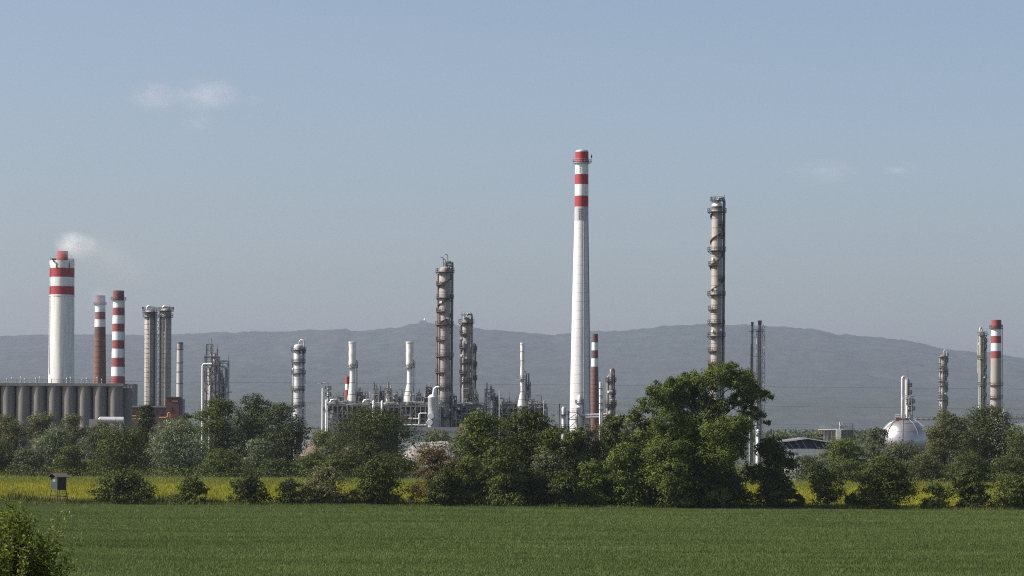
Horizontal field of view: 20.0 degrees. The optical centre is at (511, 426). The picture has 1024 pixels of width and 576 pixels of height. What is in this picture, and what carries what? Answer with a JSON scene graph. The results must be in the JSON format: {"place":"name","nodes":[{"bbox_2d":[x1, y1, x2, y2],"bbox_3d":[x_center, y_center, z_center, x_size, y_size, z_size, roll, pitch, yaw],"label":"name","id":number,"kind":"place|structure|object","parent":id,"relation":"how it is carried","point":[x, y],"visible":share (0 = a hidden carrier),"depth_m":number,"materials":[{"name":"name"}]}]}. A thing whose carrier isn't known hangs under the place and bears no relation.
{"place":"outdoors","nodes":[
{"label":"outdoors","id":0,"kind":"place"},
{"bbox_2d":[132,406,165,456],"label":"brown building","id":1,"kind":"structure","parent":0,"point":[161,411],"depth_m":1053.00,"materials":[{"name":"metal"}]},
{"bbox_2d":[142,305,173,405],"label":"twin column tower","id":2,"kind":"structure","parent":0,"point":[151,315],"depth_m":1098.19,"materials":[{"name":"grey metal"}]},
{"bbox_2d":[201,338,231,450],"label":"lattice process tower","id":3,"kind":"structure","parent":0,"point":[212,390],"depth_m":1299.71,"materials":[{"name":"grey metal"}]},
{"bbox_2d":[398,424,467,457],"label":"pale building","id":4,"kind":"structure","parent":0,"point":[451,430],"depth_m":945.00,"materials":[{"name":"grey"}]},
{"bbox_2d":[3,434,993,509],"bbox_3d":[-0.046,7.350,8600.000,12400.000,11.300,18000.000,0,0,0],"label":"ground","id":5,"kind":"structure","parent":0,"point":[741,461],"depth_m":1202.92,"materials":[{"name":"green plant"}]},
{"bbox_2d":[0,413,30,460],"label":"scrub tree","id":6,"kind":"object","parent":5,"relation":"on","point":[13,434],"visible":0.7,"depth_m":798.21,"materials":[{"name":"green plant"}]},
{"bbox_2d":[3,446,52,476],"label":"willow shrub","id":7,"kind":"object","parent":5,"relation":"on","point":[30,458],"visible":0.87,"depth_m":705.83,"materials":[{"name":"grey plant"}]},
{"bbox_2d":[0,496,82,575],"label":"roadside bush","id":8,"kind":"object","parent":5,"relation":"on","point":[18,556],"visible":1,"depth_m":71.76,"materials":[{"name":"green plant"}]},
{"bbox_2d":[20,410,66,453],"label":"scrub tree","id":9,"kind":"object","parent":5,"relation":"on","point":[36,425],"visible":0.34,"depth_m":819.18,"materials":[{"name":"green plant"}]},
{"bbox_2d":[26,424,77,469],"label":"willow tree","id":10,"kind":"object","parent":5,"relation":"on","point":[50,440],"visible":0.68,"depth_m":733.52,"materials":[{"name":"green plant"}]},
{"bbox_2d":[48,251,74,382],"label":"thick white chimney","id":11,"kind":"object","parent":5,"relation":"on","point":[61,315],"visible":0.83,"depth_m":1295.20,"materials":[{"name":"paint"}]},
{"bbox_2d":[0,376,131,461],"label":"silo block","id":12,"kind":"structure","parent":5,"relation":"on","point":[86,401],"depth_m":897.99,"materials":[{"name":"concrete"}]},
{"bbox_2d":[49,444,92,477],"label":"elm shrub","id":13,"kind":"object","parent":5,"relation":"on","point":[67,462],"visible":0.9,"depth_m":700.09,"materials":[{"name":"green plant"}]},
{"bbox_2d":[55,413,90,462],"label":"scrub tree","id":14,"kind":"object","parent":5,"relation":"on","point":[79,432],"visible":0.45,"depth_m":829.08,"materials":[{"name":"green plant"}]},
{"bbox_2d":[76,420,116,469],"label":"scrub tree","id":15,"kind":"object","parent":5,"relation":"on","point":[90,437],"visible":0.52,"depth_m":788.05,"materials":[{"name":"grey plant"}]},
{"bbox_2d":[93,295,106,382],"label":"brick chimney","id":16,"kind":"object","parent":5,"relation":"on","point":[100,303],"visible":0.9,"depth_m":1497.51,"materials":[{"name":"red brick"}]},
{"bbox_2d":[111,290,125,383],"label":"striped chimney","id":17,"kind":"object","parent":5,"relation":"on","point":[118,351],"visible":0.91,"depth_m":1397.48,"materials":[{"name":"red paint"}]},
{"bbox_2d":[82,421,158,476],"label":"lime tree","id":18,"kind":"object","parent":5,"relation":"on","point":[122,454],"visible":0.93,"depth_m":717.31,"materials":[{"name":"green plant"}]},
{"bbox_2d":[86,468,160,504],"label":"hawthorn shrub","id":19,"kind":"object","parent":5,"relation":"on","point":[126,488],"visible":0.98,"depth_m":468.56,"materials":[{"name":"green plant"}]},
{"bbox_2d":[130,403,157,469],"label":"conifer","id":20,"kind":"object","parent":5,"relation":"on","point":[146,421],"visible":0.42,"depth_m":759.17,"materials":[{"name":"green plant"}]},
{"bbox_2d":[165,397,184,457],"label":"red block","id":21,"kind":"structure","parent":5,"relation":"on","point":[175,407],"depth_m":1035.50,"materials":[{"name":"metal"}]},
{"bbox_2d":[176,342,183,398],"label":"grey stack","id":22,"kind":"object","parent":5,"relation":"on","point":[179,369],"visible":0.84,"depth_m":1148.93,"materials":[{"name":"metal"}]},
{"bbox_2d":[141,414,219,477],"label":"silver poplar tree","id":23,"kind":"object","parent":5,"relation":"on","point":[177,448],"visible":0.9,"depth_m":710.95,"materials":[{"name":"green plant"}]},
{"bbox_2d":[166,475,209,503],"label":"hawthorn shrub","id":24,"kind":"object","parent":5,"relation":"on","point":[193,489],"visible":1,"depth_m":469.01,"materials":[{"name":"green plant"}]},
{"bbox_2d":[188,396,246,476],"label":"oak tree","id":25,"kind":"object","parent":5,"relation":"on","point":[215,408],"visible":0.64,"depth_m":725.65,"materials":[{"name":"green plant"}]},
{"bbox_2d":[192,447,257,477],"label":"hazel shrub","id":26,"kind":"object","parent":5,"relation":"on","point":[226,459],"visible":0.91,"depth_m":699.26,"materials":[{"name":"green plant"}]},
{"bbox_2d":[225,470,274,504],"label":"hawthorn shrub","id":27,"kind":"object","parent":5,"relation":"on","point":[253,492],"visible":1,"depth_m":469.35,"materials":[{"name":"green plant"}]},
{"bbox_2d":[227,393,276,469],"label":"oak tree","id":28,"kind":"object","parent":5,"relation":"on","point":[251,411],"visible":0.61,"depth_m":733.54,"materials":[{"name":"green plant"}]},
{"bbox_2d":[240,436,276,476],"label":"silver shrub","id":29,"kind":"object","parent":5,"relation":"on","point":[258,448],"visible":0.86,"depth_m":705.78,"materials":[{"name":"green plant"}]},
{"bbox_2d":[255,454,301,477],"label":"hazel shrub","id":30,"kind":"object","parent":5,"relation":"on","point":[274,462],"visible":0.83,"depth_m":700.13,"materials":[{"name":"green plant"}]},
{"bbox_2d":[252,402,314,476],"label":"oak tree","id":31,"kind":"object","parent":5,"relation":"on","point":[283,439],"visible":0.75,"depth_m":729.43,"materials":[{"name":"green plant"}]},
{"bbox_2d":[274,477,302,504],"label":"hawthorn shrub","id":32,"kind":"object","parent":5,"relation":"on","point":[287,487],"visible":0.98,"depth_m":469.61,"materials":[{"name":"green plant"}]},
{"bbox_2d":[291,339,305,459],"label":"process column","id":33,"kind":"structure","parent":5,"relation":"on","point":[298,370],"depth_m":1098.42,"materials":[{"name":"metal"}]},
{"bbox_2d":[288,450,328,477],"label":"hazel shrub","id":34,"kind":"object","parent":5,"relation":"on","point":[309,460],"visible":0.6,"depth_m":703.42,"materials":[{"name":"green plant"}]},
{"bbox_2d":[294,463,351,503],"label":"elder shrub","id":35,"kind":"object","parent":5,"relation":"on","point":[319,485],"visible":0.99,"depth_m":470.96,"materials":[{"name":"green plant"}]},
{"bbox_2d":[311,452,358,476],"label":"hazel shrub","id":36,"kind":"object","parent":5,"relation":"on","point":[334,462],"visible":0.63,"depth_m":689.74,"materials":[{"name":"green plant"}]},
{"bbox_2d":[347,342,357,446],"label":"furnace stack","id":37,"kind":"object","parent":5,"relation":"on","point":[353,389],"visible":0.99,"depth_m":999.04,"materials":[{"name":"white paint"}]},
{"bbox_2d":[327,390,381,453],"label":"pipe unit","id":38,"kind":"object","parent":5,"relation":"on","point":[334,411],"visible":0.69,"depth_m":993.67,"materials":[{"name":"metal"}]},
{"bbox_2d":[343,455,405,504],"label":"bush","id":39,"kind":"object","parent":5,"relation":"on","point":[381,478],"visible":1,"depth_m":470.23,"materials":[{"name":"green plant"}]},
{"bbox_2d":[319,401,433,477],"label":"oak tree","id":40,"kind":"object","parent":5,"relation":"on","point":[370,435],"visible":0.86,"depth_m":692.81,"materials":[{"name":"green plant"}]},
{"bbox_2d":[352,450,425,477],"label":"hazel shrub","id":41,"kind":"object","parent":5,"relation":"on","point":[401,464],"visible":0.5,"depth_m":687.08,"materials":[{"name":"green plant"}]},
{"bbox_2d":[403,342,415,408],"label":"furnace stack","id":42,"kind":"object","parent":5,"relation":"on","point":[410,363],"visible":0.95,"depth_m":998.98,"materials":[{"name":"white paint"}]},
{"bbox_2d":[400,391,444,426],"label":"pipe unit","id":43,"kind":"object","parent":5,"relation":"on","point":[418,413],"visible":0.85,"depth_m":988.23,"materials":[{"name":"metal"}]},
{"bbox_2d":[403,441,459,467],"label":"rubble heap","id":44,"kind":"object","parent":5,"relation":"on","point":[413,453],"visible":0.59,"depth_m":822.67,"materials":[{"name":"white stone"}]},
{"bbox_2d":[427,386,439,426],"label":"white drum vessel","id":45,"kind":"object","parent":5,"relation":"on","point":[433,414],"visible":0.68,"depth_m":983.45,"materials":[{"name":"metal"}]},
{"bbox_2d":[409,443,462,498],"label":"plum tree","id":46,"kind":"object","parent":5,"relation":"on","point":[435,455],"visible":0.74,"depth_m":472.64,"materials":[{"name":"brown plant"}]},
{"bbox_2d":[422,466,465,506],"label":"thicket shrub","id":47,"kind":"object","parent":5,"relation":"on","point":[443,483],"visible":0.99,"depth_m":468.23,"materials":[{"name":"green plant"}]},
{"bbox_2d":[435,254,454,426],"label":"process column","id":48,"kind":"structure","parent":5,"relation":"on","point":[445,291],"depth_m":998.39,"materials":[{"name":"metal"}]},
{"bbox_2d":[458,312,473,451],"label":"process column","id":49,"kind":"structure","parent":5,"relation":"on","point":[466,341],"depth_m":1008.84,"materials":[{"name":"metal"}]},
{"bbox_2d":[453,388,483,426],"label":"pipe unit","id":50,"kind":"object","parent":5,"relation":"on","point":[458,415],"visible":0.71,"depth_m":1003.53,"materials":[{"name":"metal"}]},
{"bbox_2d":[447,454,490,505],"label":"thicket shrub","id":51,"kind":"object","parent":5,"relation":"on","point":[467,470],"visible":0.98,"depth_m":470.33,"materials":[{"name":"green plant"}]},
{"bbox_2d":[0,488,987,508],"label":"verge weeds","id":52,"kind":"object","parent":5,"relation":"on","point":[13,495],"visible":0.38,"depth_m":473.01,"materials":[{"name":"green plant"}]},
{"bbox_2d":[474,444,533,506],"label":"thicket shrub","id":53,"kind":"object","parent":5,"relation":"on","point":[507,479],"visible":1,"depth_m":468.12,"materials":[{"name":"green plant"}]},
{"bbox_2d":[0,463,1022,482],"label":"undergrowth","id":54,"kind":"object","parent":5,"relation":"on","point":[162,473],"visible":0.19,"depth_m":698.62,"materials":[{"name":"yellow plant"}]},
{"bbox_2d":[16,496,1008,508],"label":"brambles","id":55,"kind":"object","parent":5,"relation":"on","point":[611,504],"visible":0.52,"depth_m":470.26,"materials":[{"name":"green plant"}]},
{"bbox_2d":[479,392,547,445],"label":"pipe unit","id":56,"kind":"object","parent":5,"relation":"on","point":[502,413],"visible":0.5,"depth_m":1002.27,"materials":[{"name":"metal"}]},
{"bbox_2d":[505,467,555,505],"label":"thicket shrub","id":57,"kind":"object","parent":5,"relation":"on","point":[532,484],"visible":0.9,"depth_m":470.33,"materials":[{"name":"green plant"}]},
{"bbox_2d":[526,448,571,504],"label":"thicket shrub","id":58,"kind":"object","parent":5,"relation":"on","point":[549,462],"visible":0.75,"depth_m":472.76,"materials":[{"name":"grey plant"}]},
{"bbox_2d":[541,467,591,506],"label":"thicket shrub","id":59,"kind":"object","parent":5,"relation":"on","point":[567,488],"visible":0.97,"depth_m":468.32,"materials":[{"name":"green plant"}]},
{"bbox_2d":[188,425,988,448],"bbox_3d":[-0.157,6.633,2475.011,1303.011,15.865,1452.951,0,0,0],"label":"woodland","id":60,"kind":"object","parent":5,"relation":"on","point":[858,439],"visible":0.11,"depth_m":2081.64,"materials":[{"name":"green plant"}]},
{"bbox_2d":[570,149,606,462],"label":"tall white chimney","id":61,"kind":"object","parent":5,"relation":"on","point":[580,393],"visible":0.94,"depth_m":1017.57,"materials":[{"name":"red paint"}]},
{"bbox_2d":[576,458,612,506],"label":"thicket shrub","id":62,"kind":"object","parent":5,"relation":"on","point":[590,468],"visible":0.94,"depth_m":470.48,"materials":[{"name":"green plant"}]},
{"bbox_2d":[591,334,598,445],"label":"brown banded chimney","id":63,"kind":"object","parent":5,"relation":"on","point":[594,387],"visible":0.8,"depth_m":1448.38,"materials":[{"name":"brick"}]},
{"bbox_2d":[599,440,657,507],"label":"thicket shrub","id":64,"kind":"object","parent":5,"relation":"on","point":[624,455],"visible":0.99,"depth_m":468.24,"materials":[{"name":"green plant"}]},
{"bbox_2d":[640,419,713,508],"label":"poplar shrub","id":65,"kind":"object","parent":5,"relation":"on","point":[674,442],"visible":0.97,"depth_m":465.40,"materials":[{"name":"green plant"}]},
{"bbox_2d":[635,359,775,507],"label":"poplar tree","id":66,"kind":"object","parent":5,"relation":"on","point":[676,399],"visible":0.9,"depth_m":466.00,"materials":[{"name":"green plant"}]},
{"bbox_2d":[707,195,726,415],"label":"process column","id":67,"kind":"structure","parent":5,"relation":"on","point":[717,250],"depth_m":998.50,"materials":[{"name":"metal"}]},
{"bbox_2d":[684,432,753,507],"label":"poplar shrub","id":68,"kind":"object","parent":5,"relation":"on","point":[719,472],"visible":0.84,"depth_m":466.57,"materials":[{"name":"green plant"}]},
{"bbox_2d":[693,465,748,508],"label":"poplar shrub","id":69,"kind":"object","parent":5,"relation":"on","point":[736,492],"visible":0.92,"depth_m":467.12,"materials":[{"name":"green plant"}]},
{"bbox_2d":[749,320,764,464],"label":"flare stack pair","id":70,"kind":"object","parent":5,"relation":"on","point":[758,351],"visible":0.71,"depth_m":999.44,"materials":[{"name":"grey metal"}]},
{"bbox_2d":[736,434,802,507],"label":"dogwood shrub","id":71,"kind":"object","parent":5,"relation":"on","point":[776,486],"visible":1,"depth_m":468.85,"materials":[{"name":"green plant"}]},
{"bbox_2d":[770,437,836,480],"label":"gabled barn","id":72,"kind":"structure","parent":5,"relation":"on","point":[800,446],"depth_m":720.16,"materials":[{"name":"grey metal"}]},
{"bbox_2d":[793,453,831,480],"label":"lime tree","id":73,"kind":"object","parent":5,"relation":"on","point":[812,466],"visible":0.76,"depth_m":699.44,"materials":[{"name":"green plant"}]},
{"bbox_2d":[808,471,850,507],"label":"young tree","id":74,"kind":"object","parent":5,"relation":"on","point":[821,489],"visible":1,"depth_m":469.14,"materials":[{"name":"green plant"}]},
{"bbox_2d":[818,422,862,460],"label":"round storage tank","id":75,"kind":"object","parent":5,"relation":"on","point":[841,432],"visible":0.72,"depth_m":1044.93,"materials":[{"name":"white metal"}]},
{"bbox_2d":[813,434,874,481],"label":"lime tree","id":76,"kind":"object","parent":5,"relation":"on","point":[840,451],"visible":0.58,"depth_m":713.99,"materials":[{"name":"green plant"}]},
{"bbox_2d":[827,459,866,481],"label":"lime shrub","id":77,"kind":"object","parent":5,"relation":"on","point":[844,472],"visible":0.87,"depth_m":696.35,"materials":[{"name":"green plant"}]},
{"bbox_2d":[862,427,892,463],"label":"ash tree","id":78,"kind":"object","parent":5,"relation":"on","point":[875,438],"visible":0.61,"depth_m":734.80,"materials":[{"name":"green plant"}]},
{"bbox_2d":[846,450,922,508],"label":"hawthorn shrub","id":79,"kind":"object","parent":5,"relation":"on","point":[886,480],"visible":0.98,"depth_m":469.14,"materials":[{"name":"green plant"}]},
{"bbox_2d":[872,437,930,476],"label":"ash tree","id":80,"kind":"object","parent":5,"relation":"on","point":[896,449],"visible":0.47,"depth_m":723.30,"materials":[{"name":"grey plant"}]},
{"bbox_2d":[880,414,927,460],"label":"spherical tank","id":81,"kind":"object","parent":5,"relation":"on","point":[907,429],"visible":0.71,"depth_m":993.82,"materials":[{"name":"silver metal"}]},
{"bbox_2d":[901,376,914,419],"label":"vessel pair","id":82,"kind":"object","parent":5,"relation":"on","point":[909,406],"visible":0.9,"depth_m":1039.12,"materials":[{"name":"metal"}]},
{"bbox_2d":[899,451,946,482],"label":"lime shrub","id":83,"kind":"object","parent":5,"relation":"on","point":[927,466],"visible":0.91,"depth_m":699.96,"materials":[{"name":"green plant"}]},
{"bbox_2d":[917,482,954,508],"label":"hawthorn shrub","id":84,"kind":"object","parent":5,"relation":"on","point":[938,498],"visible":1,"depth_m":469.33,"materials":[{"name":"green plant"}]},
{"bbox_2d":[937,349,948,460],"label":"process column","id":85,"kind":"structure","parent":5,"relation":"on","point":[942,380],"depth_m":1078.99,"materials":[{"name":"grey metal"}]},
{"bbox_2d":[921,408,975,482],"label":"walnut tree","id":86,"kind":"object","parent":5,"relation":"on","point":[943,435],"visible":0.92,"depth_m":705.44,"materials":[{"name":"green plant"}]},
{"bbox_2d":[938,450,993,482],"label":"lime shrub","id":87,"kind":"object","parent":5,"relation":"on","point":[967,461],"visible":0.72,"depth_m":691.58,"materials":[{"name":"green plant"}]},
{"bbox_2d":[947,465,990,508],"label":"hawthorn shrub","id":88,"kind":"object","parent":5,"relation":"on","point":[975,493],"visible":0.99,"depth_m":470.00,"materials":[{"name":"green plant"}]},
{"bbox_2d":[977,327,987,458],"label":"process column","id":89,"kind":"structure","parent":5,"relation":"on","point":[982,360],"depth_m":1069.05,"materials":[{"name":"grey metal"}]},
{"bbox_2d":[946,401,1019,481],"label":"walnut tree","id":90,"kind":"object","parent":5,"relation":"on","point":[982,444],"visible":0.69,"depth_m":712.37,"materials":[{"name":"green plant"}]},
{"bbox_2d":[988,320,1002,438],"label":"chimney","id":91,"kind":"object","parent":5,"relation":"on","point":[995,385],"visible":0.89,"depth_m":1148.24,"materials":[{"name":"beige paint"}]},
{"bbox_2d":[982,471,1023,508],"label":"hawthorn shrub","id":92,"kind":"object","parent":5,"relation":"on","point":[1013,490],"visible":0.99,"depth_m":468.75,"materials":[{"name":"green plant"}]},
{"bbox_2d":[983,454,1023,481],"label":"lime shrub","id":93,"kind":"object","parent":5,"relation":"on","point":[1015,465],"visible":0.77,"depth_m":689.55,"materials":[{"name":"green plant"}]},
{"bbox_2d":[991,423,1023,466],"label":"walnut tree","id":94,"kind":"object","parent":5,"relation":"on","point":[1017,442],"visible":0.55,"depth_m":703.24,"materials":[{"name":"green plant"}]},
{"bbox_2d":[0,503,1023,575],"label":"wheat field","id":95,"kind":"structure","parent":0,"point":[518,541],"depth_m":327.61,"materials":[{"name":"green plant"}]},
{"bbox_2d":[0,323,1023,433],"bbox_3d":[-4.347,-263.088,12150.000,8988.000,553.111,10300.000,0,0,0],"label":"hills","id":96,"kind":"structure","parent":0,"point":[814,369],"depth_m":12422.90,"materials":[{"name":"grey"}]},
{"bbox_2d":[0,0,1023,357],"label":"sky","id":97,"kind":"structure","parent":0,"point":[234,166],"materials":[{"name":"blue"}]},
{"label":"rape field","id":98,"kind":"structure","parent":0,"visible":0},
{"bbox_2d":[444,407,517,496],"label":"ash tree","id":99,"kind":"object","parent":98,"relation":"on","point":[483,437],"visible":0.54,"depth_m":492.60,"materials":[{"name":"green plant"}]},
{"bbox_2d":[0,475,1005,490],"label":"rape plants","id":100,"kind":"object","parent":98,"relation":"on","point":[174,480],"visible":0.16,"depth_m":651.17,"materials":[{"name":"yellow plant"}]},
{"bbox_2d":[0,481,1007,506],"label":"rape plants","id":101,"kind":"object","parent":98,"relation":"on","point":[76,490],"visible":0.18,"depth_m":542.17,"materials":[{"name":"plant"}]},
{"bbox_2d":[0,497,1023,509],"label":"verge grass","id":102,"kind":"structure","parent":98,"relation":"on","point":[161,502],"depth_m":467.96,"materials":[{"name":"green plant"}]},
{"bbox_2d":[492,404,562,475],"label":"ash tree","id":103,"kind":"object","parent":98,"relation":"on","point":[526,440],"visible":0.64,"depth_m":499.65,"materials":[{"name":"green plant"}]},
{"bbox_2d":[534,426,580,475],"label":"ash tree","id":104,"kind":"object","parent":98,"relation":"on","point":[555,446],"visible":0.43,"depth_m":494.17,"materials":[{"name":"green plant"}]},
{"bbox_2d":[555,428,590,487],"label":"ash tree","id":105,"kind":"object","parent":98,"relation":"on","point":[575,441],"visible":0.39,"depth_m":504.25,"materials":[{"name":"green plant"}]},
{"bbox_2d":[564,424,613,489],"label":"ash tree","id":106,"kind":"object","parent":98,"relation":"on","point":[595,450],"visible":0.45,"depth_m":508.44,"materials":[{"name":"green plant"}]},
{"bbox_2d":[597,411,633,482],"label":"ash tree","id":107,"kind":"object","parent":98,"relation":"on","point":[613,433],"visible":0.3,"depth_m":512.98,"materials":[{"name":"green plant"}]},
{"bbox_2d":[618,405,660,490],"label":"ash tree","id":108,"kind":"object","parent":98,"relation":"on","point":[642,430],"visible":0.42,"depth_m":502.91,"materials":[{"name":"green plant"}]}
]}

